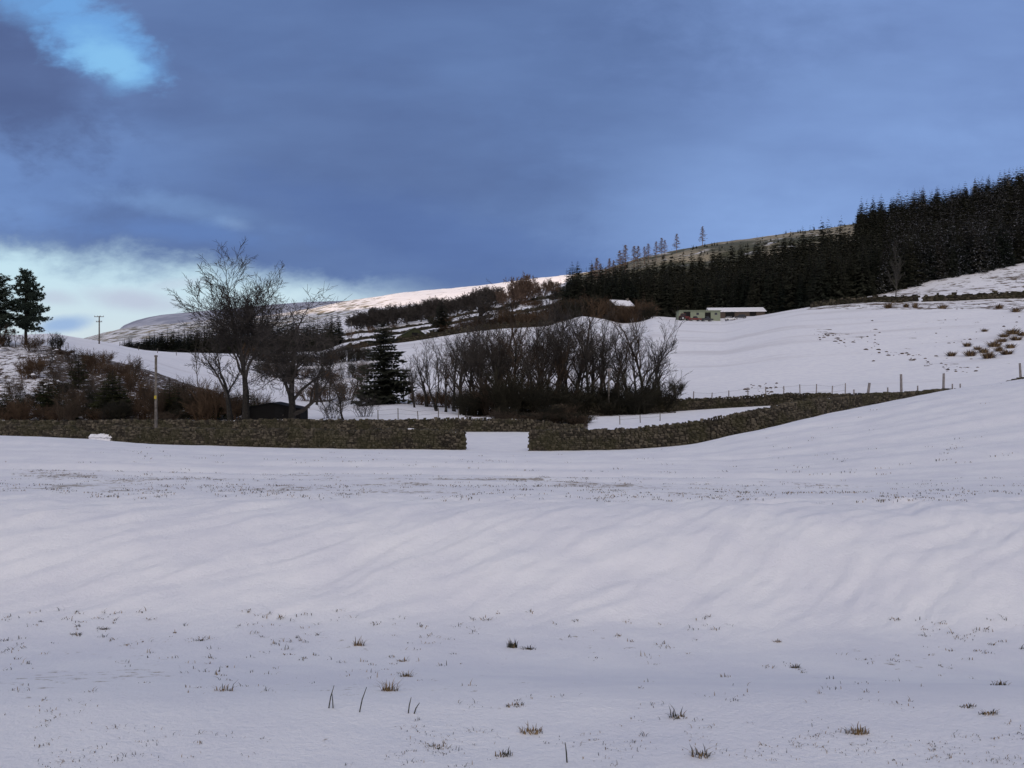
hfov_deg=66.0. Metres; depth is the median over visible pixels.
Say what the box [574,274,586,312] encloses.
spruce tree
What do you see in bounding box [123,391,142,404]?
bush
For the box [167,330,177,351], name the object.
spruce tree
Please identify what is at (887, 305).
rush clump
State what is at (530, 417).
bush
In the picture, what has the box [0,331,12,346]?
bush
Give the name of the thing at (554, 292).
bush
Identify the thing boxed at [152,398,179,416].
bush
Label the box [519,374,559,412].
bush
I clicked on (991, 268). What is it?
spruce tree
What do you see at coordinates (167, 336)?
spruce tree
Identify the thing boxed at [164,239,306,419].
bare tree
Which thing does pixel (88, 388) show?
bush
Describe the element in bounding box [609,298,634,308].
farmhouse
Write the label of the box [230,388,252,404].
bush
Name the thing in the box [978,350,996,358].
rush clump
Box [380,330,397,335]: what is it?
bush
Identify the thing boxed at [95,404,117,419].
bush
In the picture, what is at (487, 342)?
bare tree
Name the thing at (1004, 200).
spruce forest
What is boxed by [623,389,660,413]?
bush
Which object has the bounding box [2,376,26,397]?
bush
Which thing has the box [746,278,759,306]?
spruce tree
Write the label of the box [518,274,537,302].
bare tree
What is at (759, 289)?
spruce tree
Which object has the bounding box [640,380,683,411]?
bush
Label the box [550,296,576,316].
bush
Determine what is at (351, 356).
bush
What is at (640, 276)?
spruce tree
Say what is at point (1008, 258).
spruce tree
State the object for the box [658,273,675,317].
spruce tree
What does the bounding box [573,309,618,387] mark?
bare tree
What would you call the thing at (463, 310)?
bare tree
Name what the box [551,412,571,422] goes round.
bush
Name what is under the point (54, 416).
bush
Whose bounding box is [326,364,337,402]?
bare tree
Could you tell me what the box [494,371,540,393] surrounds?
bush
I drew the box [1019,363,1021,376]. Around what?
fence post
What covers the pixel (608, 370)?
utility pole
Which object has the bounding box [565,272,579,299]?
spruce tree
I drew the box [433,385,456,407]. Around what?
bush
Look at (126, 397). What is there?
young conifer
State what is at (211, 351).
spruce tree
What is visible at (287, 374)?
bare tree
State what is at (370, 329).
bush
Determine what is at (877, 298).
field wall
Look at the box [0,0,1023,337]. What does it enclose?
sky
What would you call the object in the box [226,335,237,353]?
spruce tree
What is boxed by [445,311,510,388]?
bare tree
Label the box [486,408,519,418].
bush
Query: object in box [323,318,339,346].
spruce tree
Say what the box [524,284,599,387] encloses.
bare tree
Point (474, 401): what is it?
bush
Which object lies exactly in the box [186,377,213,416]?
bare tree
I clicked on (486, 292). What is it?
bare tree
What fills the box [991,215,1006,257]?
spruce tree
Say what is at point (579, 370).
bare tree
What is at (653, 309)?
bush
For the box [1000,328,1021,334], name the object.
rush clump
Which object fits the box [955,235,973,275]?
spruce tree
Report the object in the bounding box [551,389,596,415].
bush
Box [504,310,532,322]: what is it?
bush
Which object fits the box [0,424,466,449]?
stone wall
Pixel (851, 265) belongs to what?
spruce tree
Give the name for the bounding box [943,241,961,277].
spruce tree
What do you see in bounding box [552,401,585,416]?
bush
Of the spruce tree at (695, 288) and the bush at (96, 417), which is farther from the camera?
the spruce tree at (695, 288)
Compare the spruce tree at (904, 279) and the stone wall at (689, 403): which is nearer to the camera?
the stone wall at (689, 403)
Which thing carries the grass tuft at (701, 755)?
on the ground at (816, 582)
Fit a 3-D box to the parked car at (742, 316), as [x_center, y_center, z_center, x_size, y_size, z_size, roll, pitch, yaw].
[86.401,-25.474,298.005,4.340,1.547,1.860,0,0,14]
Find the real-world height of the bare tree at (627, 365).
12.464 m
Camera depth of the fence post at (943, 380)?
61.06 m
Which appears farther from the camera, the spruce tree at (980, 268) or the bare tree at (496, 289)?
the bare tree at (496, 289)
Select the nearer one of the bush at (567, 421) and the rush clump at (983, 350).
the bush at (567, 421)
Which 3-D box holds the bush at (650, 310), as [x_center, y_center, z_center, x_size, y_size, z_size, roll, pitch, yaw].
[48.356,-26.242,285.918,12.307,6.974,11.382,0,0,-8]
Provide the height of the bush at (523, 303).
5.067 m
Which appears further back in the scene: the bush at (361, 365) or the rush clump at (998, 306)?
the rush clump at (998, 306)
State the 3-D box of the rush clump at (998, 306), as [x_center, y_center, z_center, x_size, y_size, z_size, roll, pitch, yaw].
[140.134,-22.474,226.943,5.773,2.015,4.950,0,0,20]
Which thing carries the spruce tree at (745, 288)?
on the ground at (816, 582)
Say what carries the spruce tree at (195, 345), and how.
on the ground at (816, 582)
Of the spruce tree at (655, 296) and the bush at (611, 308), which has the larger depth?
the spruce tree at (655, 296)
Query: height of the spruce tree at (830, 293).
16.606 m
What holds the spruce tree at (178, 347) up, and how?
on the ground at (816, 582)
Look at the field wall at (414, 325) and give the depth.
589.34 m
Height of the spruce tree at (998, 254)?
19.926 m
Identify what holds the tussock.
on the ground at (816, 582)
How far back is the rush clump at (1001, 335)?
171.09 m
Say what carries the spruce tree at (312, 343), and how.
on the ground at (816, 582)
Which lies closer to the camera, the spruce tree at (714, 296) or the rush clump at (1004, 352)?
the rush clump at (1004, 352)
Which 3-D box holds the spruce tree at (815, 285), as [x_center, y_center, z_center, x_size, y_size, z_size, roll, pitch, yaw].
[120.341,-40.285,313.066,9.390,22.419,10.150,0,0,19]
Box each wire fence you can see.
[119,344,238,354]
[377,408,458,419]
[619,414,660,424]
[693,383,845,397]
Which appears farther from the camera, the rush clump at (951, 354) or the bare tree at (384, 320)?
the bare tree at (384, 320)
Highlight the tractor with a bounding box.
[679,313,689,320]
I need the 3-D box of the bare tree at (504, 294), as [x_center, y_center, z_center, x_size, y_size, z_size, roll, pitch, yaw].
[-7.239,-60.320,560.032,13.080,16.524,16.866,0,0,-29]
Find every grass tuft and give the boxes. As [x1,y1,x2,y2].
[211,679,238,691]
[353,636,364,645]
[372,680,400,691]
[400,668,416,676]
[424,742,450,749]
[495,746,512,757]
[506,639,518,647]
[506,701,523,707]
[518,723,542,734]
[665,703,686,718]
[683,745,713,758]
[839,722,869,734]
[959,703,975,707]
[978,709,997,715]
[990,680,1011,684]
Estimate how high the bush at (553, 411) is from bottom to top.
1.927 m
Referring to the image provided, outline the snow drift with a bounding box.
[89,433,111,440]
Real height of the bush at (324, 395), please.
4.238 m
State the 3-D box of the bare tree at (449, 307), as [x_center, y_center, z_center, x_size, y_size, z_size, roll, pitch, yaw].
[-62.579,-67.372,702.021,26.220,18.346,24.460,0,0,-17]
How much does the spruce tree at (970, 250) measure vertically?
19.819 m
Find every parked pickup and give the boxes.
[688,316,701,320]
[701,316,713,320]
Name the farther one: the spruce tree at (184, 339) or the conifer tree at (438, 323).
the spruce tree at (184, 339)
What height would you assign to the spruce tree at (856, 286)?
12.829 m
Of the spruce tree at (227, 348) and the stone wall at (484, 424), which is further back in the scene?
the spruce tree at (227, 348)
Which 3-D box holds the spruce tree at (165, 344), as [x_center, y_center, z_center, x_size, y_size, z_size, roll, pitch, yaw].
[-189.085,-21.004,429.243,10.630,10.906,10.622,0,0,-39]
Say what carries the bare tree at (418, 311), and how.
on the ground at (816, 582)
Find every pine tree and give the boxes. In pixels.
[0,267,53,341]
[0,273,32,342]
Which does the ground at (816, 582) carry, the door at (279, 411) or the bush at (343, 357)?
the bush at (343, 357)
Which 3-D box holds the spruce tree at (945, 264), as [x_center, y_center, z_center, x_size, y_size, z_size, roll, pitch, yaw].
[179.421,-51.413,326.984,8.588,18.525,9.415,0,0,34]
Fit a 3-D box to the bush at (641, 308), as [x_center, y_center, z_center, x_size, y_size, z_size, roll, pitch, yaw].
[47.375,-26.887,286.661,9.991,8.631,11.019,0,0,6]
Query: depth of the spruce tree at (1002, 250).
332.86 m
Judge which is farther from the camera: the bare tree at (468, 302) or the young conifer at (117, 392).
the bare tree at (468, 302)
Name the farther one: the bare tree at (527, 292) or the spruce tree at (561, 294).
the bare tree at (527, 292)
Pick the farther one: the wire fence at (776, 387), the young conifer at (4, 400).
the wire fence at (776, 387)
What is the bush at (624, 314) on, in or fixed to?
on the ground at (816, 582)
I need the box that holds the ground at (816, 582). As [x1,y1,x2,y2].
[0,224,1023,767]
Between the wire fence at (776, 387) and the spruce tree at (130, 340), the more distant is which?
the spruce tree at (130, 340)
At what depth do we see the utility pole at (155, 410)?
69.92 m
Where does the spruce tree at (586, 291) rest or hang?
on the ground at (816, 582)
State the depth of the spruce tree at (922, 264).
324.36 m
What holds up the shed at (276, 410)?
on the ground at (816, 582)
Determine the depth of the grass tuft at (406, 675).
5.45 m
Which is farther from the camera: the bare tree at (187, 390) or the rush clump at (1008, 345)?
the rush clump at (1008, 345)
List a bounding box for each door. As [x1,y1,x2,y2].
[275,407,283,418]
[725,312,734,316]
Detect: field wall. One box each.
[344,306,502,335]
[344,317,491,342]
[346,320,553,348]
[503,293,558,305]
[513,304,550,313]
[809,294,919,307]
[921,290,1023,301]
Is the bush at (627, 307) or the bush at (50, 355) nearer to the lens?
the bush at (50, 355)
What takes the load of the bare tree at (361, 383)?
on the ground at (816, 582)
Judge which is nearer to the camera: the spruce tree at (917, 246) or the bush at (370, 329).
the spruce tree at (917, 246)
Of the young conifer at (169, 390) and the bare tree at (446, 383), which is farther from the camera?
the bare tree at (446, 383)
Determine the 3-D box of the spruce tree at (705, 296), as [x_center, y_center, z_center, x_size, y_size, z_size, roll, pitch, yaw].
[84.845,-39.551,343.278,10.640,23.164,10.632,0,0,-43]
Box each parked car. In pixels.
[724,316,736,320]
[735,314,745,317]
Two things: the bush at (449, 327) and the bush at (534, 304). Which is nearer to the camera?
the bush at (449, 327)
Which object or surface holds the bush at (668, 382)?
on the ground at (816, 582)
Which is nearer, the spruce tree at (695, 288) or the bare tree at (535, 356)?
the bare tree at (535, 356)
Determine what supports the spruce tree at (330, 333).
on the ground at (816, 582)
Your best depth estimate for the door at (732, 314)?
316.26 m
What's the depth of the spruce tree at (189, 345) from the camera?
424.07 m
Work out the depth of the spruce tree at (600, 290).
343.80 m
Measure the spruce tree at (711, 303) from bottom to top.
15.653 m
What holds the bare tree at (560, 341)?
on the ground at (816, 582)
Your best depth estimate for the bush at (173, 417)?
92.10 m
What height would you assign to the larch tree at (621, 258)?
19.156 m
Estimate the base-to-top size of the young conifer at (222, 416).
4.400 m
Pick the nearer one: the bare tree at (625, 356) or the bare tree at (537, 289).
the bare tree at (625, 356)
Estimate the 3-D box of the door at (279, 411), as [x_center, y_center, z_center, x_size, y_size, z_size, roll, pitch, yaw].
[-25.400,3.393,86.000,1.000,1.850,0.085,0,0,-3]
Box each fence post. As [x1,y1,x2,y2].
[900,374,902,391]
[942,373,944,387]
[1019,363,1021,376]
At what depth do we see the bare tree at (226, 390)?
90.59 m
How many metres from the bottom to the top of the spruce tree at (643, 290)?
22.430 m
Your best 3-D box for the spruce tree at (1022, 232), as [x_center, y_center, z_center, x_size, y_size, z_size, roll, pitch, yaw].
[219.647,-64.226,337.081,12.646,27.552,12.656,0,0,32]
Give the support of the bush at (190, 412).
on the ground at (816, 582)
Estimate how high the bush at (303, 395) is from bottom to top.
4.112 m
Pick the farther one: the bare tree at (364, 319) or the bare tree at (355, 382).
the bare tree at (364, 319)
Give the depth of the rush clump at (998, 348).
152.49 m
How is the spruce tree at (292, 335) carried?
on the ground at (816, 582)
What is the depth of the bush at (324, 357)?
234.03 m
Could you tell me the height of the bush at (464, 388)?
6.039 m
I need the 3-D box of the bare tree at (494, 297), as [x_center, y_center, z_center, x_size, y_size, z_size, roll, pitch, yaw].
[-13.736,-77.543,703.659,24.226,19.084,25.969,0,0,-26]
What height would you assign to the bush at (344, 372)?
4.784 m
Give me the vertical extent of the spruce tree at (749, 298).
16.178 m
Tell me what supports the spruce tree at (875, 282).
on the ground at (816, 582)
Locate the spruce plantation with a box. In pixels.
[121,313,344,345]
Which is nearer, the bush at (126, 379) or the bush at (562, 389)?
the bush at (562, 389)
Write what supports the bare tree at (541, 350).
on the ground at (816, 582)
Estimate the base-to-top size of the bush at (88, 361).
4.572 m
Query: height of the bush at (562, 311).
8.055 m
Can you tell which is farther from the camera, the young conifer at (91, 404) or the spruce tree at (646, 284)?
the spruce tree at (646, 284)
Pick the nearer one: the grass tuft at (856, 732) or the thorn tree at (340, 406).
the grass tuft at (856, 732)
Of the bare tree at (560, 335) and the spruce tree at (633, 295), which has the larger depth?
the spruce tree at (633, 295)
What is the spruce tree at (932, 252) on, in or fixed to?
on the ground at (816, 582)
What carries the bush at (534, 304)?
on the ground at (816, 582)
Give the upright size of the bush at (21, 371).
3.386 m
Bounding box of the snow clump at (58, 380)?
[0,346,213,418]
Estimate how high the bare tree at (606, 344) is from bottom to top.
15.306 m
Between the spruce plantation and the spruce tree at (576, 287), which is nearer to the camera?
the spruce tree at (576, 287)
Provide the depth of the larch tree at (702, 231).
690.34 m
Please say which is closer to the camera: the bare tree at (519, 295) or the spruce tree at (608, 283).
the spruce tree at (608, 283)
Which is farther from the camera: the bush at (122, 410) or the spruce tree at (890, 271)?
the spruce tree at (890, 271)
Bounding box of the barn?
[706,307,765,317]
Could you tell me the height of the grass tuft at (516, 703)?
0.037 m
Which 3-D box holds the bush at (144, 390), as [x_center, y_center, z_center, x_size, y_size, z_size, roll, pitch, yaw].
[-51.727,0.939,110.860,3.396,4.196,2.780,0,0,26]
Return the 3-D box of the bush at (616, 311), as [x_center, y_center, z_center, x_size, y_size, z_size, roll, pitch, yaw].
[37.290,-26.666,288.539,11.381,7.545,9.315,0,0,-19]
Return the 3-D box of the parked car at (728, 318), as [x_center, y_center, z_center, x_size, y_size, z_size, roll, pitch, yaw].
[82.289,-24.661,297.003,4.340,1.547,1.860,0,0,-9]
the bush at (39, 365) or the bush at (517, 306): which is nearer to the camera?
the bush at (39, 365)
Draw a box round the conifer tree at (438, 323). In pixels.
[429,300,450,331]
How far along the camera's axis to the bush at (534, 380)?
104.62 m
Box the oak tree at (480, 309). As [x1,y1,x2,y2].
[454,289,506,323]
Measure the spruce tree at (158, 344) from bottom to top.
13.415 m
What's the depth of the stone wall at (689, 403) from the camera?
97.95 m
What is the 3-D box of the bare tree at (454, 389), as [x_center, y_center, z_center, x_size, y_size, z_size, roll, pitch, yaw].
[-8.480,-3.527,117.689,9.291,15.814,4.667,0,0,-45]
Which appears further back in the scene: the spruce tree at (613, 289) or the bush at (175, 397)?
the spruce tree at (613, 289)
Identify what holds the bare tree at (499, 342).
on the ground at (816, 582)
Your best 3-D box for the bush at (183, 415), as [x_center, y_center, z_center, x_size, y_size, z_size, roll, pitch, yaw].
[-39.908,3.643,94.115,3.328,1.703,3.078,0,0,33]
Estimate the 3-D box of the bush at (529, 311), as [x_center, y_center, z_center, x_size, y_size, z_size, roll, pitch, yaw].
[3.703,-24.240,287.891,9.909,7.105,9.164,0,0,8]
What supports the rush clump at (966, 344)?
on the ground at (816, 582)
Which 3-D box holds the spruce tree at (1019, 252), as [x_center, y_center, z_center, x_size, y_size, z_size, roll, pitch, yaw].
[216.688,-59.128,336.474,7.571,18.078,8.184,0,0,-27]
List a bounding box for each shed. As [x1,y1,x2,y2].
[239,402,309,419]
[675,310,720,320]
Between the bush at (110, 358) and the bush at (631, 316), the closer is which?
the bush at (110, 358)
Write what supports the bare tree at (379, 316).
on the ground at (816, 582)
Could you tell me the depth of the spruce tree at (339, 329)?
429.79 m
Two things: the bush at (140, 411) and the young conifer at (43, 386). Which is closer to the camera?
the bush at (140, 411)
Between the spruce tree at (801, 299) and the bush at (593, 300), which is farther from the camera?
the spruce tree at (801, 299)
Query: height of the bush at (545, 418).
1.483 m
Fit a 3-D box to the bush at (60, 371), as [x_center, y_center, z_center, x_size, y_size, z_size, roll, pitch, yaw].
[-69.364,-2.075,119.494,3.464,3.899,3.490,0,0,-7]
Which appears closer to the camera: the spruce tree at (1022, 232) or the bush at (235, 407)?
the bush at (235, 407)
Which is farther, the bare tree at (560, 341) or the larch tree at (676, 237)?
the larch tree at (676, 237)
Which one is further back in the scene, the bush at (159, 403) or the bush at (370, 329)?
the bush at (370, 329)
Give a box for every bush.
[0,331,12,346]
[0,334,7,346]
[0,389,38,409]
[0,395,30,419]
[0,406,14,419]
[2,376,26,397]
[5,395,38,419]
[10,411,38,420]
[14,358,36,379]
[16,333,47,351]
[17,353,48,378]
[25,383,66,407]
[27,402,60,419]
[30,407,49,420]
[31,344,59,368]
[37,380,55,387]
[41,407,85,420]
[43,363,63,381]
[47,331,68,350]
[48,386,89,420]
[49,380,74,392]
[52,349,77,354]
[57,379,78,403]
[59,344,83,363]
[63,365,93,383]
[63,384,88,406]
[75,379,98,396]
[76,348,108,373]
[77,350,101,360]
[78,405,100,418]
[79,408,118,420]
[93,394,135,419]
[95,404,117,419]
[96,359,136,381]
[98,349,118,362]
[118,396,144,415]
[119,368,148,391]
[122,354,142,371]
[122,365,149,376]
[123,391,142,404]
[125,405,137,418]
[130,398,160,419]
[135,379,154,400]
[143,383,167,419]
[143,389,170,402]
[149,409,185,419]
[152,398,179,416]
[159,383,179,407]
[163,389,190,408]
[167,376,195,398]
[169,409,187,419]
[172,399,196,416]
[175,374,213,418]
[180,400,222,420]
[189,376,234,419]
[211,391,233,418]
[218,389,252,419]
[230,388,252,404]
[250,391,275,404]
[294,382,323,400]
[295,368,315,378]
[307,384,336,401]
[313,391,353,417]
[318,346,333,364]
[322,370,342,378]
[331,380,363,400]
[335,361,354,378]
[338,345,353,361]
[345,344,363,361]
[346,329,354,337]
[346,359,360,377]
[347,393,381,416]
[348,342,370,359]
[354,359,374,375]
[355,347,379,360]
[367,327,374,332]
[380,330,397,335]
[400,328,424,337]
[407,391,423,404]
[415,390,433,404]
[420,394,442,406]
[426,317,442,324]
[429,387,449,406]
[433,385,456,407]
[437,325,454,331]
[443,386,490,415]
[450,376,478,414]
[451,319,470,326]
[455,384,493,415]
[466,376,526,415]
[481,365,530,410]
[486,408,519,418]
[489,406,519,417]
[491,375,531,412]
[492,309,517,323]
[493,305,510,313]
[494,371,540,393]
[502,309,519,323]
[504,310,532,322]
[506,301,520,308]
[508,410,543,420]
[509,387,547,413]
[511,308,531,321]
[515,312,535,322]
[515,383,571,412]
[518,368,556,411]
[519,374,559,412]
[520,299,532,306]
[520,411,549,418]
[522,310,547,322]
[522,412,552,421]
[528,299,544,306]
[534,379,580,403]
[535,404,567,417]
[544,297,570,321]
[546,303,570,320]
[547,379,590,402]
[547,412,563,423]
[549,291,562,295]
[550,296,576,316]
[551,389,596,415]
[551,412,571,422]
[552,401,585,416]
[556,412,596,425]
[557,414,586,423]
[560,295,594,317]
[561,381,590,394]
[569,412,598,422]
[572,375,621,401]
[581,292,602,317]
[581,295,609,317]
[582,393,632,414]
[584,373,631,392]
[599,294,614,318]
[600,370,672,414]
[602,299,619,319]
[604,304,626,321]
[615,304,630,321]
[618,303,643,322]
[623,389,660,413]
[625,303,651,320]
[629,301,663,320]
[630,300,654,321]
[640,303,659,318]
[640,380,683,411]
[645,368,689,398]
[666,380,687,393]
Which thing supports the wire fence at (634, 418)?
on the ground at (816, 582)
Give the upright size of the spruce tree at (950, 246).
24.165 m
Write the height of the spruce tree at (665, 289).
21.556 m
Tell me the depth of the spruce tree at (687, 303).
344.97 m
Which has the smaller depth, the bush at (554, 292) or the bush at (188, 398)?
the bush at (188, 398)
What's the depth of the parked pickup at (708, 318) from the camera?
293.31 m
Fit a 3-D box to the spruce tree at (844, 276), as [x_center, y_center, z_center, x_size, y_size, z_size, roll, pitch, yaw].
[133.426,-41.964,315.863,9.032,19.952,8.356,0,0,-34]
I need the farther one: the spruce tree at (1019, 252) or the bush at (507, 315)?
the spruce tree at (1019, 252)
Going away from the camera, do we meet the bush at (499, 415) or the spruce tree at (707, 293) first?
the bush at (499, 415)
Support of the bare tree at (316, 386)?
on the ground at (816, 582)
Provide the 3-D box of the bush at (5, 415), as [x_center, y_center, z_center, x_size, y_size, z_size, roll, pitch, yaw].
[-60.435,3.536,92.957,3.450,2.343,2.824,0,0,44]
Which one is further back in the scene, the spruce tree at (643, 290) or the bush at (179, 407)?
the spruce tree at (643, 290)
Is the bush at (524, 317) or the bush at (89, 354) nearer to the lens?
the bush at (89, 354)
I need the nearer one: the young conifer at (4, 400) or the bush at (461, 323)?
the young conifer at (4, 400)
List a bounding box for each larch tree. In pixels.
[593,258,600,275]
[605,258,611,274]
[616,251,624,267]
[618,245,631,271]
[630,246,637,261]
[634,246,641,260]
[640,247,646,263]
[645,243,652,260]
[653,242,658,255]
[658,238,665,257]
[672,234,679,252]
[698,226,706,245]
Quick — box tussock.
[744,277,1023,393]
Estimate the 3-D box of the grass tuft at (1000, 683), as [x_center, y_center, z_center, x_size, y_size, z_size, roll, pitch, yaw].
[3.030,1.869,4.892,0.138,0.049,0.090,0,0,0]
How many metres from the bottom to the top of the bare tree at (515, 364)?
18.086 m
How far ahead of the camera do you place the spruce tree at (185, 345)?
425.33 m
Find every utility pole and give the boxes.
[94,316,103,343]
[154,355,157,427]
[607,368,611,403]
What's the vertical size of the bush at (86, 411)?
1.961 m
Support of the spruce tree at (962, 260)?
on the ground at (816, 582)
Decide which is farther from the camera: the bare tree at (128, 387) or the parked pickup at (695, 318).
the parked pickup at (695, 318)
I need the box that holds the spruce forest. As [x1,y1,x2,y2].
[556,168,1023,307]
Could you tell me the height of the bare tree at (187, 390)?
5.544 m
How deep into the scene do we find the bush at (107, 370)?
125.91 m
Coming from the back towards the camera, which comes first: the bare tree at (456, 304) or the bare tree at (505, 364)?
the bare tree at (456, 304)
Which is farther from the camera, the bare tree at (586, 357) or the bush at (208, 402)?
the bare tree at (586, 357)
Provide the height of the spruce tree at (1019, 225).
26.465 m
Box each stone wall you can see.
[0,417,583,431]
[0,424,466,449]
[527,377,1023,450]
[553,392,892,414]
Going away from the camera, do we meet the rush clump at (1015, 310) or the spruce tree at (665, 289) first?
the rush clump at (1015, 310)
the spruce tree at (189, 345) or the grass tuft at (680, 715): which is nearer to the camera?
the grass tuft at (680, 715)
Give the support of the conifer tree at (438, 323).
on the ground at (816, 582)
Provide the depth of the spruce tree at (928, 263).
325.70 m
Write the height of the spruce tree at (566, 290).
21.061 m
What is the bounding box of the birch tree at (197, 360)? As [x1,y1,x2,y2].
[190,328,202,386]
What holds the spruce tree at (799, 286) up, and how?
on the ground at (816, 582)
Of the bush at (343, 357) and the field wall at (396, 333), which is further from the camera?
the field wall at (396, 333)
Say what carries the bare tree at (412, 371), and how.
on the ground at (816, 582)
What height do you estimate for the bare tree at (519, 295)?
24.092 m
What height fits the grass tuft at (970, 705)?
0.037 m
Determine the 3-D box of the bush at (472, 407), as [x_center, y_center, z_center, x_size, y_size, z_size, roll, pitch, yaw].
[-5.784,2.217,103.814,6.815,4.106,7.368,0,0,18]
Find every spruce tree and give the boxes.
[127,339,136,347]
[141,338,152,350]
[147,331,157,350]
[150,336,166,351]
[161,336,170,351]
[163,327,172,344]
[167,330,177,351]
[170,339,184,351]
[179,332,190,350]
[180,333,190,352]
[182,331,198,352]
[191,331,201,352]
[194,328,203,352]
[196,329,210,352]
[205,332,217,352]
[220,337,231,353]
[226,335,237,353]
[287,324,299,347]
[298,326,309,350]
[308,319,320,350]
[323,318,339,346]
[325,316,334,347]
[335,327,345,343]
[350,321,415,406]
[558,283,563,304]
[560,272,570,301]
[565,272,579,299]
[568,273,575,299]
[570,266,584,302]
[572,263,582,289]
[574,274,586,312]
[579,271,591,299]
[584,260,597,296]
[591,282,598,301]
[593,270,607,299]
[602,273,609,299]
[604,271,612,298]
[605,262,620,299]
[609,266,620,299]
[618,273,627,298]
[618,277,627,299]
[621,266,632,293]
[624,276,635,302]
[628,273,640,303]
[630,262,640,304]
[636,268,642,299]
[637,270,650,306]
[641,269,651,301]
[643,279,658,315]
[644,266,659,305]
[647,268,665,315]
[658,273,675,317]
[658,275,674,316]
[670,272,684,314]
[673,279,686,309]
[679,281,694,309]
[690,281,699,309]
[691,289,700,309]
[694,279,709,309]
[699,271,710,309]
[702,279,709,308]
[705,275,721,309]
[705,283,715,307]
[714,268,728,307]
[725,281,732,307]
[725,281,740,307]
[731,265,746,306]
[739,279,751,306]
[745,283,755,306]
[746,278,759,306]
[748,255,770,311]
[759,270,775,313]
[762,253,776,310]
[763,263,786,313]
[770,276,781,312]
[775,281,791,311]
[780,253,802,310]
[792,272,805,308]
[792,278,808,309]
[804,261,823,307]
[825,266,836,300]
[832,255,851,299]
[839,255,855,297]
[843,250,857,294]
[849,235,877,297]
[851,274,859,297]
[863,268,873,295]
[871,262,881,293]
[874,252,893,292]
[884,235,907,290]
[884,252,899,290]
[888,237,907,285]
[897,243,914,288]
[900,229,923,288]
[901,225,927,286]
[909,222,925,278]
[910,233,929,283]
[920,234,935,274]
[922,242,937,280]
[924,240,944,279]
[928,240,948,279]
[938,244,954,278]
[942,218,967,275]
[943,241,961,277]
[944,227,961,274]
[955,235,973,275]
[956,246,968,274]
[961,228,972,268]
[962,222,979,271]
[965,231,976,273]
[966,219,992,272]
[974,220,996,270]
[982,229,997,267]
[989,225,1005,268]
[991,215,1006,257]
[994,219,1017,267]
[996,232,1016,266]
[1007,222,1017,261]
[1012,205,1023,261]
[1013,217,1023,260]
[1013,228,1023,263]
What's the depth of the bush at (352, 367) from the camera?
190.25 m
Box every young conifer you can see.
[0,391,14,419]
[29,377,55,408]
[31,382,62,416]
[51,389,65,410]
[67,357,89,388]
[83,385,95,409]
[87,385,115,417]
[89,370,135,415]
[89,372,123,406]
[109,378,130,403]
[152,391,174,417]
[161,377,180,413]
[171,385,181,405]
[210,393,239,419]
[237,391,255,418]
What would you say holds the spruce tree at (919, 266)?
on the ground at (816, 582)
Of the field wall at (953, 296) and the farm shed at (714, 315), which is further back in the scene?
the farm shed at (714, 315)
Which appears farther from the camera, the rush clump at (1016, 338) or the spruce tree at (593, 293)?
the spruce tree at (593, 293)
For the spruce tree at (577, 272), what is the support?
on the ground at (816, 582)
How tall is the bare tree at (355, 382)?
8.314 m
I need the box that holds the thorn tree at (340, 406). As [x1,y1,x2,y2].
[329,385,355,419]
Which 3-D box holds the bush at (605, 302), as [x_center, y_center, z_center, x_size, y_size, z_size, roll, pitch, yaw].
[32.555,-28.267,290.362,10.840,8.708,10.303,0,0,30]
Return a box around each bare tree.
[6,325,20,346]
[41,354,62,386]
[65,354,85,384]
[86,365,113,387]
[124,371,138,394]
[138,379,158,407]
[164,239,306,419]
[179,376,197,415]
[180,336,254,419]
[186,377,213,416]
[232,281,372,418]
[309,366,322,404]
[320,363,343,401]
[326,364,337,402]
[344,312,378,327]
[344,314,376,329]
[347,360,369,403]
[353,358,366,399]
[357,306,390,327]
[370,306,397,327]
[371,306,399,324]
[376,303,404,325]
[380,304,410,324]
[390,302,416,323]
[395,362,415,398]
[402,358,417,386]
[403,358,422,407]
[407,305,427,321]
[409,300,430,321]
[409,346,444,406]
[411,297,444,317]
[411,325,449,410]
[426,332,458,411]
[430,298,455,314]
[432,311,482,411]
[433,308,497,411]
[434,313,494,411]
[442,295,456,314]
[444,308,513,415]
[445,295,470,312]
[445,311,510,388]
[450,296,470,314]
[452,292,481,310]
[457,319,512,414]
[458,296,530,386]
[467,301,523,385]
[469,319,515,383]
[470,285,499,305]
[473,317,523,411]
[474,312,527,381]
[478,301,531,380]
[485,286,509,305]
[486,278,538,384]
[489,288,507,305]
[494,290,510,307]
[496,316,555,410]
[499,305,561,389]
[503,276,528,303]
[510,272,537,302]
[517,313,556,381]
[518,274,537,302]
[523,297,594,382]
[523,316,547,410]
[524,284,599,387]
[524,304,570,384]
[524,315,578,387]
[532,281,542,297]
[533,303,608,380]
[537,325,584,386]
[539,293,555,325]
[540,279,552,296]
[547,278,560,292]
[549,289,613,386]
[550,294,612,383]
[556,336,589,388]
[561,302,639,385]
[565,325,610,388]
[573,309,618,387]
[578,307,615,389]
[596,308,648,381]
[601,302,669,384]
[601,330,633,385]
[607,328,652,390]
[621,303,689,387]
[641,335,677,384]
[642,316,676,382]
[885,242,905,296]
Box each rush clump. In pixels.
[880,302,895,307]
[936,304,948,308]
[943,351,956,355]
[959,349,977,356]
[961,342,971,346]
[976,347,991,352]
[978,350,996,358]
[983,340,1003,346]
[990,303,1004,308]
[992,345,1002,351]
[993,337,1012,341]
[997,332,1011,336]
[999,349,1013,354]
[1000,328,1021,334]
[1002,343,1017,347]
[1006,307,1021,311]
[1009,336,1022,340]
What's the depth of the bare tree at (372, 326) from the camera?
728.54 m

